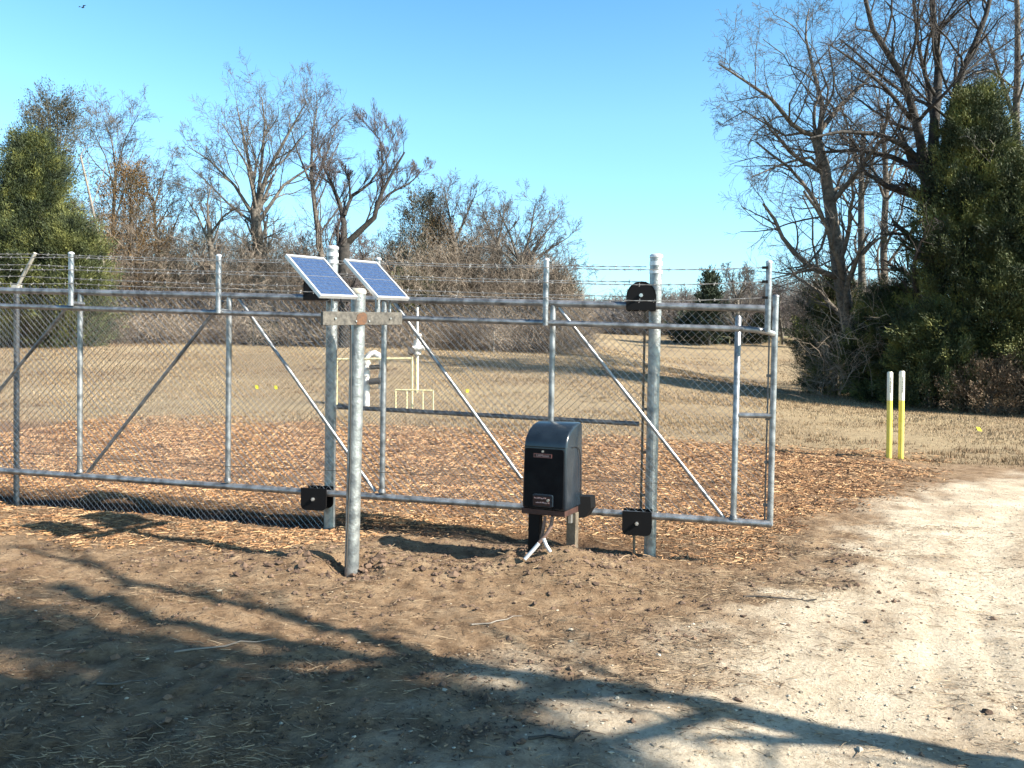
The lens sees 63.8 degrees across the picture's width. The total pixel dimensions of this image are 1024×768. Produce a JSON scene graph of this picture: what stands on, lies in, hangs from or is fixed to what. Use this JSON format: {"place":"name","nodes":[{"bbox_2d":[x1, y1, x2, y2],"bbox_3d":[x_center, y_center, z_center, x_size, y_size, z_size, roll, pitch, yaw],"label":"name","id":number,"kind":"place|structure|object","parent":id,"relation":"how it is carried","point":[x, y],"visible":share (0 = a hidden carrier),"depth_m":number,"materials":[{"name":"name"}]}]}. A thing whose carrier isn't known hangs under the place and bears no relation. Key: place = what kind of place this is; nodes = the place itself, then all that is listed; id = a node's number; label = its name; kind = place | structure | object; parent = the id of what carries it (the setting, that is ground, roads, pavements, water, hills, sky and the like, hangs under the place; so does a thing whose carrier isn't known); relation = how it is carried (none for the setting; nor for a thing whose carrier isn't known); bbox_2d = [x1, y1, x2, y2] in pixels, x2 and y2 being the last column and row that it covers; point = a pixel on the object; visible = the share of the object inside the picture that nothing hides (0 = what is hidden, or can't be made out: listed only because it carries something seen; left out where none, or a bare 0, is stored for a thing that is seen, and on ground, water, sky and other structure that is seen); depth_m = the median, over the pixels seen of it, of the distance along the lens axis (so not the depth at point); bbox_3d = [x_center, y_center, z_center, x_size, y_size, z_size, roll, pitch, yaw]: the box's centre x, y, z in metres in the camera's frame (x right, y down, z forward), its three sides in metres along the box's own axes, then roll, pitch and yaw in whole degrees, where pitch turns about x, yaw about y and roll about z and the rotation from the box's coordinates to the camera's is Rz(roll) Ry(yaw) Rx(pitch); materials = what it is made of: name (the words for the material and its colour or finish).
{"place":"outdoors","nodes":[
{"label":"outdoors","id":0,"kind":"place"},
{"bbox_2d":[0,331,1023,767],"bbox_3d":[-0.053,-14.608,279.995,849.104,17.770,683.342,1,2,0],"label":"ground","id":1,"kind":"structure","parent":0,"point":[984,481],"depth_m":5.29,"materials":[{"name":"beige soil"}]},
{"bbox_2d":[0,163,38,348],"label":"cedar tree","id":2,"kind":"object","parent":1,"relation":"on","point":[1,260],"visible":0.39,"depth_m":47.73,"materials":[{"name":"green plant"}]},
{"bbox_2d":[6,203,130,347],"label":"cedar tree","id":3,"kind":"object","parent":1,"relation":"on","point":[73,236],"visible":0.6,"depth_m":48.03,"materials":[{"name":"green plant"}]},
{"bbox_2d":[0,115,139,347],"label":"cedar tree","id":4,"kind":"object","parent":1,"relation":"on","point":[37,174],"visible":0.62,"depth_m":48.40,"materials":[{"name":"green plant"}]},
{"bbox_2d":[79,139,111,333],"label":"bare tree","id":5,"kind":"object","parent":1,"relation":"on","point":[89,194],"visible":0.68,"depth_m":53.67,"materials":[{"name":"grey plant"}]},
{"bbox_2d":[10,77,215,340],"bbox_3d":[-32.245,-11.676,56.727,18.138,18.098,22.894,0,2,-32],"label":"bare tree","id":6,"kind":"object","parent":1,"relation":"on","point":[40,118],"visible":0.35,"depth_m":54.83,"materials":[{"name":"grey plant"}]},
{"bbox_2d":[59,80,184,304],"bbox_3d":[-30.616,-12.561,60.783,11.137,21.818,9.194,2,2,37],"label":"bare tree","id":7,"kind":"object","parent":1,"relation":"on","point":[117,130],"visible":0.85,"depth_m":61.60,"materials":[{"name":"brown plant"}]},
{"bbox_2d":[97,677,156,684],"bbox_3d":[-1.902,1.471,4.065,0.272,0.020,0.041,0,2,-24],"label":"fallen stick","id":8,"kind":"object","parent":1,"relation":"on","point":[99,683],"visible":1,"depth_m":4.04,"materials":[{"name":"wood"}]},
{"bbox_2d":[110,200,152,288],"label":"bare tree","id":9,"kind":"object","parent":1,"relation":"on","point":[136,238],"visible":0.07,"depth_m":68.76,"materials":[{"name":"brown plant"}]},
{"bbox_2d":[85,150,187,339],"bbox_3d":[-25.952,-9.375,56.971,8.047,13.469,7.096,0,2,-22],"label":"russet oak","id":10,"kind":"object","parent":1,"relation":"on","point":[125,174],"visible":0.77,"depth_m":56.23,"materials":[{"name":"brown plant"}]},
{"bbox_2d":[117,146,204,305],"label":"bare tree","id":11,"kind":"object","parent":1,"relation":"on","point":[160,187],"visible":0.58,"depth_m":61.14,"materials":[{"name":"grey plant"}]},
{"bbox_2d":[141,222,223,340],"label":"bare tree","id":12,"kind":"object","parent":1,"relation":"on","point":[179,276],"visible":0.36,"depth_m":57.11,"materials":[{"name":"brown plant"}]},
{"bbox_2d":[183,218,215,307],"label":"bare tree","id":13,"kind":"object","parent":1,"relation":"on","point":[195,235],"visible":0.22,"depth_m":64.22,"materials":[{"name":"grey plant"}]},
{"bbox_2d":[187,226,232,290],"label":"bare tree","id":14,"kind":"object","parent":1,"relation":"on","point":[215,241],"visible":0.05,"depth_m":72.25,"materials":[{"name":"grey plant"}]},
{"bbox_2d":[174,171,259,342],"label":"bare tree","id":15,"kind":"object","parent":1,"relation":"on","point":[211,250],"visible":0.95,"depth_m":54.66,"materials":[{"name":"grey plant"}]},
{"bbox_2d":[174,638,275,652],"bbox_3d":[-1.595,1.460,4.601,0.545,0.026,0.037,0,2,-26],"label":"fallen stick","id":16,"kind":"object","parent":1,"relation":"on","point":[177,651],"visible":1,"depth_m":4.57,"materials":[{"name":"grey wood"}]},
{"bbox_2d":[208,224,252,292],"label":"bare tree","id":17,"kind":"object","parent":1,"relation":"on","point":[236,254],"visible":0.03,"depth_m":68.37,"materials":[{"name":"brown plant"}]},
{"bbox_2d":[154,47,358,310],"bbox_3d":[-17.690,-12.732,58.211,13.264,22.317,10.725,0,2,-30],"label":"bare tree","id":18,"kind":"object","parent":1,"relation":"on","point":[257,213],"visible":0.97,"depth_m":57.43,"materials":[{"name":"grey plant"}]},
{"bbox_2d":[223,221,299,311],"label":"bare tree","id":19,"kind":"object","parent":1,"relation":"on","point":[259,264],"visible":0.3,"depth_m":58.19,"materials":[{"name":"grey plant"}]},
{"bbox_2d":[246,319,281,344],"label":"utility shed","id":20,"kind":"structure","parent":1,"relation":"on","point":[267,325],"depth_m":53.34,"materials":[{"name":"grey"}]},
{"bbox_2d":[287,326,288,346],"bbox_3d":[-14.149,-2.909,51.947,0.080,1.550,0.069,1,2,0],"label":"field post","id":21,"kind":"object","parent":1,"relation":"on","point":[287,336],"visible":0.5,"depth_m":51.92,"materials":[{"name":"grey"}]},
{"bbox_2d":[275,216,310,308],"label":"bare tree","id":22,"kind":"object","parent":1,"relation":"on","point":[295,225],"visible":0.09,"depth_m":64.95,"materials":[{"name":"brown plant"}]},
{"bbox_2d":[284,228,325,340],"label":"bare tree","id":23,"kind":"object","parent":1,"relation":"on","point":[309,235],"visible":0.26,"depth_m":60.36,"materials":[{"name":"brown plant"}]},
{"bbox_2d":[2,190,608,352],"bbox_3d":[-22.348,-9.724,64.803,61.973,15.445,26.045,1,2,0],"label":"wood thicket","id":24,"kind":"object","parent":1,"relation":"on","point":[431,287],"visible":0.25,"depth_m":55.78,"materials":[{"name":"brown plant"}]},
{"bbox_2d":[9,286,613,357],"bbox_3d":[-17.579,-3.902,55.739,48.994,5.933,12.404,1,2,0],"label":"brush","id":25,"kind":"object","parent":1,"relation":"on","point":[506,329],"visible":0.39,"depth_m":52.98,"materials":[{"name":"brown plant"}]},
{"bbox_2d":[301,245,338,530],"bbox_3d":[-1.807,0.198,7.722,0.284,3.012,0.314,1,2,0],"label":"roller post","id":26,"kind":"object","parent":1,"relation":"on","point":[314,498],"visible":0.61,"depth_m":7.77,"materials":[{"name":"grey metal"}]},
{"bbox_2d":[0,252,779,527],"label":"sliding gate","id":27,"kind":"structure","parent":26,"relation":"attached to","point":[218,295],"depth_m":7.51,"materials":[{"name":"metal"}]},
{"bbox_2d":[266,59,375,309],"bbox_3d":[-13.566,-12.826,60.621,8.221,22.375,8.631,0,2,-32],"label":"bare tree","id":28,"kind":"object","parent":1,"relation":"on","point":[317,221],"visible":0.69,"depth_m":59.58,"materials":[{"name":"grey plant"}]},
{"bbox_2d":[0,252,648,531],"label":"chain link fence","id":29,"kind":"object","parent":1,"relation":"on","point":[16,490],"visible":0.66,"depth_m":8.03,"materials":[{"name":"metal"}]},
{"bbox_2d":[290,227,369,340],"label":"bare tree","id":30,"kind":"object","parent":1,"relation":"on","point":[323,235],"visible":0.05,"depth_m":60.55,"materials":[{"name":"brown plant"}]},
{"bbox_2d":[284,254,409,576],"bbox_3d":[-1.250,0.433,6.306,0.387,2.853,1.001,2,2,35],"label":"solar panel post","id":31,"kind":"object","parent":1,"relation":"on","point":[321,277],"visible":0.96,"depth_m":6.25,"materials":[{"name":"grey"}]},
{"bbox_2d":[301,98,435,347],"bbox_3d":[-9.256,-9.797,52.080,7.694,16.829,5.370,1,2,11],"label":"bare tree","id":32,"kind":"object","parent":1,"relation":"on","point":[343,243],"visible":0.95,"depth_m":51.66,"materials":[{"name":"grey plant"}]},
{"bbox_2d":[232,545,511,586],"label":"soil lumps","id":33,"kind":"object","parent":1,"relation":"on","point":[453,573],"visible":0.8,"depth_m":6.29,"materials":[{"name":"brown soil"}]},
{"bbox_2d":[363,350,380,405],"bbox_3d":[-4.163,-0.143,24.741,0.709,1.741,0.367,1,2,0],"label":"valve riser","id":34,"kind":"object","parent":1,"relation":"on","point":[366,403],"visible":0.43,"depth_m":24.71,"materials":[{"name":"grey metal"}]},
{"bbox_2d":[350,228,395,337],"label":"bare tree","id":35,"kind":"object","parent":1,"relation":"on","point":[365,253],"visible":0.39,"depth_m":56.87,"materials":[{"name":"brown plant"}]},
{"bbox_2d":[337,357,417,408],"bbox_3d":[-4.104,0.026,25.110,2.347,1.742,1.267,1,2,0],"label":"railing","id":36,"kind":"object","parent":1,"relation":"on","point":[406,358],"visible":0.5,"depth_m":24.48,"materials":[{"name":"metal"}]},
{"bbox_2d":[358,228,407,339],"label":"bare tree","id":37,"kind":"object","parent":1,"relation":"on","point":[385,247],"visible":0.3,"depth_m":59.33,"materials":[{"name":"brown plant"}]},
{"bbox_2d":[385,205,436,271],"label":"bare tree","id":38,"kind":"object","parent":1,"relation":"on","point":[403,244],"visible":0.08,"depth_m":61.68,"materials":[{"name":"brown plant"}]},
{"bbox_2d":[380,261,442,345],"bbox_3d":[-6.817,-5.334,56.822,5.384,6.375,5.609,0,2,-20],"label":"cedar bush","id":39,"kind":"object","parent":1,"relation":"on","point":[408,285],"visible":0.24,"depth_m":56.18,"materials":[{"name":"brown plant"}]},
{"bbox_2d":[395,389,433,409],"bbox_3d":[-2.877,0.519,24.224,1.160,0.727,0.048,1,2,0],"label":"railing","id":40,"kind":"object","parent":1,"relation":"on","point":[416,390],"visible":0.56,"depth_m":24.20,"materials":[{"name":"yellow metal"}]},
{"bbox_2d":[408,307,424,388],"bbox_3d":[-3.499,-1.256,29.900,0.650,3.056,0.423,1,2,-18],"label":"vent riser","id":41,"kind":"object","parent":1,"relation":"on","point":[415,347],"visible":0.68,"depth_m":29.85,"materials":[{"name":"grey metal"}]},
{"bbox_2d":[412,207,445,313],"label":"bare tree","id":42,"kind":"object","parent":1,"relation":"on","point":[427,235],"visible":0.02,"depth_m":72.14,"materials":[{"name":"brown plant"}]},
{"bbox_2d":[380,177,479,316],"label":"bare tree","id":43,"kind":"object","parent":1,"relation":"on","point":[425,204],"visible":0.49,"depth_m":59.09,"materials":[{"name":"brown plant"}]},
{"bbox_2d":[409,207,482,308],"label":"tree","id":44,"kind":"object","parent":1,"relation":"on","point":[442,228],"visible":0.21,"depth_m":59.88,"materials":[{"name":"brown plant"}]},
{"bbox_2d":[412,167,512,345],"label":"bare tree","id":45,"kind":"object","parent":1,"relation":"on","point":[464,220],"visible":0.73,"depth_m":59.55,"materials":[{"name":"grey plant"}]},
{"bbox_2d":[437,228,488,296],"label":"bare tree","id":46,"kind":"object","parent":1,"relation":"on","point":[461,248],"visible":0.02,"depth_m":69.24,"materials":[{"name":"brown plant"}]},
{"bbox_2d":[443,202,510,346],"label":"bare tree","id":47,"kind":"object","parent":1,"relation":"on","point":[476,230],"visible":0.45,"depth_m":59.43,"materials":[{"name":"brown plant"}]},
{"bbox_2d":[0,413,958,569],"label":"wood mulch","id":48,"kind":"object","parent":1,"relation":"on","point":[791,461],"visible":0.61,"depth_m":11.62,"materials":[{"name":"brown wood"}]},
{"bbox_2d":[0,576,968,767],"bbox_3d":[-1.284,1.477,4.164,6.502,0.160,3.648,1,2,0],"label":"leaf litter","id":49,"kind":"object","parent":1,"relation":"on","point":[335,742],"visible":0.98,"depth_m":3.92,"materials":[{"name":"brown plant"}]},
{"bbox_2d":[447,188,522,315],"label":"bare tree","id":50,"kind":"object","parent":1,"relation":"on","point":[505,230],"visible":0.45,"depth_m":63.30,"materials":[{"name":"brown plant"}]},
{"bbox_2d":[468,223,508,291],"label":"bare tree","id":51,"kind":"object","parent":1,"relation":"on","point":[492,241],"visible":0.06,"depth_m":71.18,"materials":[{"name":"brown plant"}]},
{"bbox_2d":[471,616,512,624],"bbox_3d":[-0.088,1.493,5.197,0.394,0.019,0.038,0,2,-38],"label":"fallen stick","id":52,"kind":"object","parent":1,"relation":"on","point":[490,622],"visible":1,"depth_m":5.14,"materials":[{"name":"wood"}]},
{"bbox_2d":[0,517,1020,767],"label":"soil clods","id":53,"kind":"object","parent":1,"relation":"on","point":[364,699],"visible":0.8,"depth_m":5.66,"materials":[{"name":"brown soil"}]},
{"bbox_2d":[0,340,1023,468],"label":"dry field grass","id":54,"kind":"structure","parent":1,"relation":"on","point":[663,371],"depth_m":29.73,"materials":[{"name":"beige plant"}]},
{"bbox_2d":[0,496,1023,767],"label":"straw litter","id":55,"kind":"object","parent":1,"relation":"on","point":[56,760],"visible":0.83,"depth_m":5.27,"materials":[{"name":"beige plant"}]},
{"bbox_2d":[489,232,548,289],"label":"bare tree","id":56,"kind":"object","parent":1,"relation":"on","point":[517,249],"visible":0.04,"depth_m":67.82,"materials":[{"name":"brown plant"}]},
{"bbox_2d":[487,232,551,316],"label":"bare tree","id":57,"kind":"object","parent":1,"relation":"on","point":[513,258],"visible":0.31,"depth_m":58.23,"materials":[{"name":"brown plant"}]},
{"bbox_2d":[499,226,556,317],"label":"bare tree","id":58,"kind":"object","parent":1,"relation":"on","point":[530,244],"visible":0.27,"depth_m":58.33,"materials":[{"name":"brown plant"}]},
{"bbox_2d":[474,178,598,345],"bbox_3d":[1.735,-7.805,58.330,8.802,12.509,7.058,1,2,0],"label":"bare tree","id":59,"kind":"object","parent":1,"relation":"on","point":[536,237],"visible":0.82,"depth_m":57.50,"materials":[{"name":"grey plant"}]},
{"bbox_2d":[525,249,581,350],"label":"bare tree","id":60,"kind":"object","parent":1,"relation":"on","point":[563,271],"visible":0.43,"depth_m":56.87,"materials":[{"name":"brown plant"}]},
{"bbox_2d":[522,420,595,559],"bbox_3d":[0.384,0.882,6.593,0.610,1.149,0.504,1,2,0],"label":"gate operator","id":61,"kind":"object","parent":1,"relation":"on","point":[552,483],"visible":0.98,"depth_m":6.47,"materials":[{"name":"plastic"}]},
{"bbox_2d":[524,448,563,509],"bbox_3d":[0.249,0.741,6.439,0.333,0.469,0.008,2,2,25],"label":"front door","id":62,"kind":"structure","parent":61,"relation":"in","point":[541,475],"depth_m":6.43,"materials":[{"name":"black plastic"}]},
{"bbox_2d":[528,730,589,739],"bbox_3d":[0.210,1.532,3.582,0.289,0.026,0.053,1,2,-17],"label":"fallen stick","id":63,"kind":"object","parent":1,"relation":"on","point":[545,736],"visible":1,"depth_m":3.57,"materials":[{"name":"wood"}]},
{"bbox_2d":[536,270,590,320],"bbox_3d":[3.588,-5.314,59.881,4.759,6.625,5.085,1,2,0],"label":"cedar bush","id":64,"kind":"object","parent":1,"relation":"on","point":[571,292],"visible":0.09,"depth_m":59.27,"materials":[{"name":"brown plant"}]},
{"bbox_2d":[549,246,588,298],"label":"bare tree","id":65,"kind":"object","parent":1,"relation":"on","point":[564,264],"visible":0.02,"depth_m":72.32,"materials":[{"name":"brown plant"}]},
{"bbox_2d":[602,287,623,333],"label":"bare tree","id":66,"kind":"object","parent":1,"relation":"on","point":[609,298],"visible":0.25,"depth_m":117.36,"materials":[{"name":"brown plant"}]},
{"bbox_2d":[622,254,662,557],"bbox_3d":[1.126,0.347,7.145,0.339,2.971,0.303,1,2,0],"label":"roller post","id":67,"kind":"object","parent":1,"relation":"on","point":[640,523],"visible":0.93,"depth_m":7.18,"materials":[{"name":"grey metal"}]},
{"bbox_2d":[637,288,667,322],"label":"bare tree","id":68,"kind":"object","parent":1,"relation":"on","point":[661,310],"visible":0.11,"depth_m":111.26,"materials":[{"name":"brown plant"}]},
{"bbox_2d":[662,287,680,331],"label":"bare tree","id":69,"kind":"object","parent":1,"relation":"on","point":[668,301],"visible":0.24,"depth_m":117.67,"materials":[{"name":"grey plant"}]},
{"bbox_2d":[669,285,694,320],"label":"bare tree","id":70,"kind":"object","parent":1,"relation":"on","point":[683,297],"visible":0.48,"depth_m":108.07,"materials":[{"name":"brown plant"}]},
{"bbox_2d":[661,310,734,344],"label":"evergreen bush","id":71,"kind":"object","parent":1,"relation":"on","point":[676,335],"visible":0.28,"depth_m":98.04,"materials":[{"name":"green plant"}]},
{"bbox_2d":[686,264,732,345],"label":"cedar tree","id":72,"kind":"object","parent":1,"relation":"on","point":[711,292],"visible":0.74,"depth_m":94.14,"materials":[{"name":"green plant"}]},
{"bbox_2d":[719,284,733,312],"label":"bare tree","id":73,"kind":"object","parent":1,"relation":"on","point":[726,295],"visible":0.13,"depth_m":103.04,"materials":[{"name":"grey plant"}]},
{"bbox_2d":[715,260,760,325],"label":"bare tree","id":74,"kind":"object","parent":1,"relation":"on","point":[733,290],"visible":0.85,"depth_m":87.61,"materials":[{"name":"grey plant"}]},
{"bbox_2d":[722,265,773,344],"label":"bare tree","id":75,"kind":"object","parent":1,"relation":"on","point":[747,315],"visible":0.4,"depth_m":95.36,"materials":[{"name":"grey plant"}]},
{"bbox_2d":[738,282,762,312],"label":"bare tree","id":76,"kind":"object","parent":1,"relation":"on","point":[751,294],"visible":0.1,"depth_m":110.46,"materials":[{"name":"grey plant"}]},
{"bbox_2d":[723,311,784,343],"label":"evergreen bush","id":77,"kind":"object","parent":1,"relation":"on","point":[756,320],"visible":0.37,"depth_m":98.86,"materials":[{"name":"green plant"}]},
{"bbox_2d":[587,270,923,336],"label":"distant wood","id":78,"kind":"object","parent":1,"relation":"on","point":[670,318],"visible":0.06,"depth_m":115.05,"materials":[{"name":"plant"}]},
{"bbox_2d":[745,283,782,342],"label":"bare tree","id":79,"kind":"object","parent":1,"relation":"on","point":[763,300],"visible":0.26,"depth_m":99.75,"materials":[{"name":"grey plant"}]},
{"bbox_2d":[757,275,802,344],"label":"bare tree","id":80,"kind":"object","parent":1,"relation":"on","point":[781,308],"visible":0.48,"depth_m":97.41,"materials":[{"name":"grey plant"}]},
{"bbox_2d":[743,595,816,600],"bbox_3d":[1.924,1.535,5.907,0.530,0.022,0.063,1,2,5],"label":"fallen stick","id":81,"kind":"object","parent":1,"relation":"on","point":[753,596],"visible":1,"depth_m":5.90,"materials":[{"name":"brown wood"}]},
{"bbox_2d":[779,278,819,329],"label":"bare tree","id":82,"kind":"object","parent":1,"relation":"on","point":[796,306],"visible":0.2,"depth_m":93.12,"materials":[{"name":"grey plant"}]},
{"bbox_2d":[701,0,937,396],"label":"bare tree","id":83,"kind":"object","parent":1,"relation":"on","point":[839,275],"visible":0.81,"depth_m":36.15,"materials":[{"name":"grey plant"}]},
{"bbox_2d":[781,265,866,396],"bbox_3d":[15.229,-2.352,39.176,4.774,6.774,5.508,1,2,0],"label":"cedar bush","id":84,"kind":"object","parent":1,"relation":"on","point":[826,313],"visible":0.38,"depth_m":38.62,"materials":[{"name":"green plant"}]},
{"bbox_2d":[742,78,921,330],"bbox_3d":[17.671,-8.454,46.455,10.368,17.868,11.286,1,2,0],"label":"bare tree","id":85,"kind":"object","parent":1,"relation":"on","point":[862,258],"visible":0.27,"depth_m":44.64,"materials":[{"name":"grey plant"}]},
{"bbox_2d":[839,292,886,398],"bbox_3d":[16.297,-1.482,36.985,3.272,5.373,3.488,1,2,0],"label":"cedar bush","id":86,"kind":"object","parent":1,"relation":"on","point":[844,362],"depth_m":36.81,"materials":[{"name":"green plant"}]},
{"bbox_2d":[826,272,940,402],"bbox_3d":[15.892,-1.525,35.185,5.717,6.405,5.216,1,2,0],"label":"cedar bush","id":87,"kind":"object","parent":1,"relation":"on","point":[890,301],"visible":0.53,"depth_m":34.44,"materials":[{"name":"green plant"}]},
{"bbox_2d":[753,0,1023,400],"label":"bare tree","id":88,"kind":"object","parent":1,"relation":"on","point":[934,97],"visible":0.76,"depth_m":33.91,"materials":[{"name":"brown plant"}]},
{"bbox_2d":[886,372,892,458],"bbox_3d":[7.168,0.691,15.619,0.131,1.850,0.106,1,2,0],"label":"marker post","id":89,"kind":"object","parent":1,"relation":"on","point":[889,415],"visible":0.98,"depth_m":15.58,"materials":[{"name":"yellow"}]},
{"bbox_2d":[767,249,1014,401],"bbox_3d":[21.310,-3.883,39.651,21.366,10.713,16.728,1,2,0],"label":"brush","id":90,"kind":"object","parent":1,"relation":"on","point":[827,363],"visible":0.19,"depth_m":34.60,"materials":[{"name":"plant"}]},
{"bbox_2d":[898,371,904,458],"bbox_3d":[7.394,0.688,15.619,0.130,1.876,0.106,1,2,0],"label":"marker post","id":91,"kind":"object","parent":1,"relation":"on","point":[901,415],"visible":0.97,"depth_m":15.58,"materials":[{"name":"yellow metal"}]},
{"bbox_2d":[802,37,1022,290],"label":"bare tree","id":92,"kind":"object","parent":1,"relation":"on","point":[881,247],"visible":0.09,"depth_m":46.61,"materials":[{"name":"grey plant"}]},
{"bbox_2d":[834,0,1023,240],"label":"bare tree","id":93,"kind":"object","parent":1,"relation":"on","point":[1017,58],"visible":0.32,"depth_m":38.47,"materials":[{"name":"grey plant"}]},
{"bbox_2d":[863,297,1009,411],"bbox_3d":[16.673,-0.935,32.103,4.949,4.953,5.316,0,2,-40],"label":"cedar bush","id":94,"kind":"object","parent":1,"relation":"on","point":[918,374],"visible":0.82,"depth_m":31.52,"materials":[{"name":"green plant"}]},
{"bbox_2d":[879,67,1023,401],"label":"cedar tree","id":95,"kind":"object","parent":1,"relation":"on","point":[975,115],"visible":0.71,"depth_m":31.83,"materials":[{"name":"green plant"}]},
{"bbox_2d":[910,349,1023,416],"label":"leafy shrub","id":96,"kind":"object","parent":1,"relation":"on","point":[992,370],"visible":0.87,"depth_m":29.97,"materials":[{"name":"brown plant"}]},
{"bbox_2d":[912,142,1023,411],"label":"cedar tree","id":97,"kind":"object","parent":1,"relation":"on","point":[1003,210],"visible":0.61,"depth_m":30.80,"materials":[{"name":"green plant"}]},
{"bbox_2d":[960,136,1005,212],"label":"bare tree","id":98,"kind":"object","parent":1,"relation":"on","point":[983,155],"visible":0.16,"depth_m":31.42,"materials":[{"name":"brown plant"}]},
{"bbox_2d":[978,346,1023,416],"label":"leafy shrub","id":99,"kind":"object","parent":1,"relation":"on","point":[1020,389],"visible":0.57,"depth_m":29.65,"materials":[{"name":"brown plant"}]},
{"bbox_2d":[0,0,1023,308],"label":"sky","id":100,"kind":"structure","parent":0,"point":[597,103],"materials":[{"name":"blue"}]},
{"bbox_2d":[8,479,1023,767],"bbox_3d":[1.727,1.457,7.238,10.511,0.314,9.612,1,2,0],"label":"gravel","id":101,"kind":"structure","parent":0,"point":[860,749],"depth_m":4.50,"materials":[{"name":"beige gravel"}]}
]}

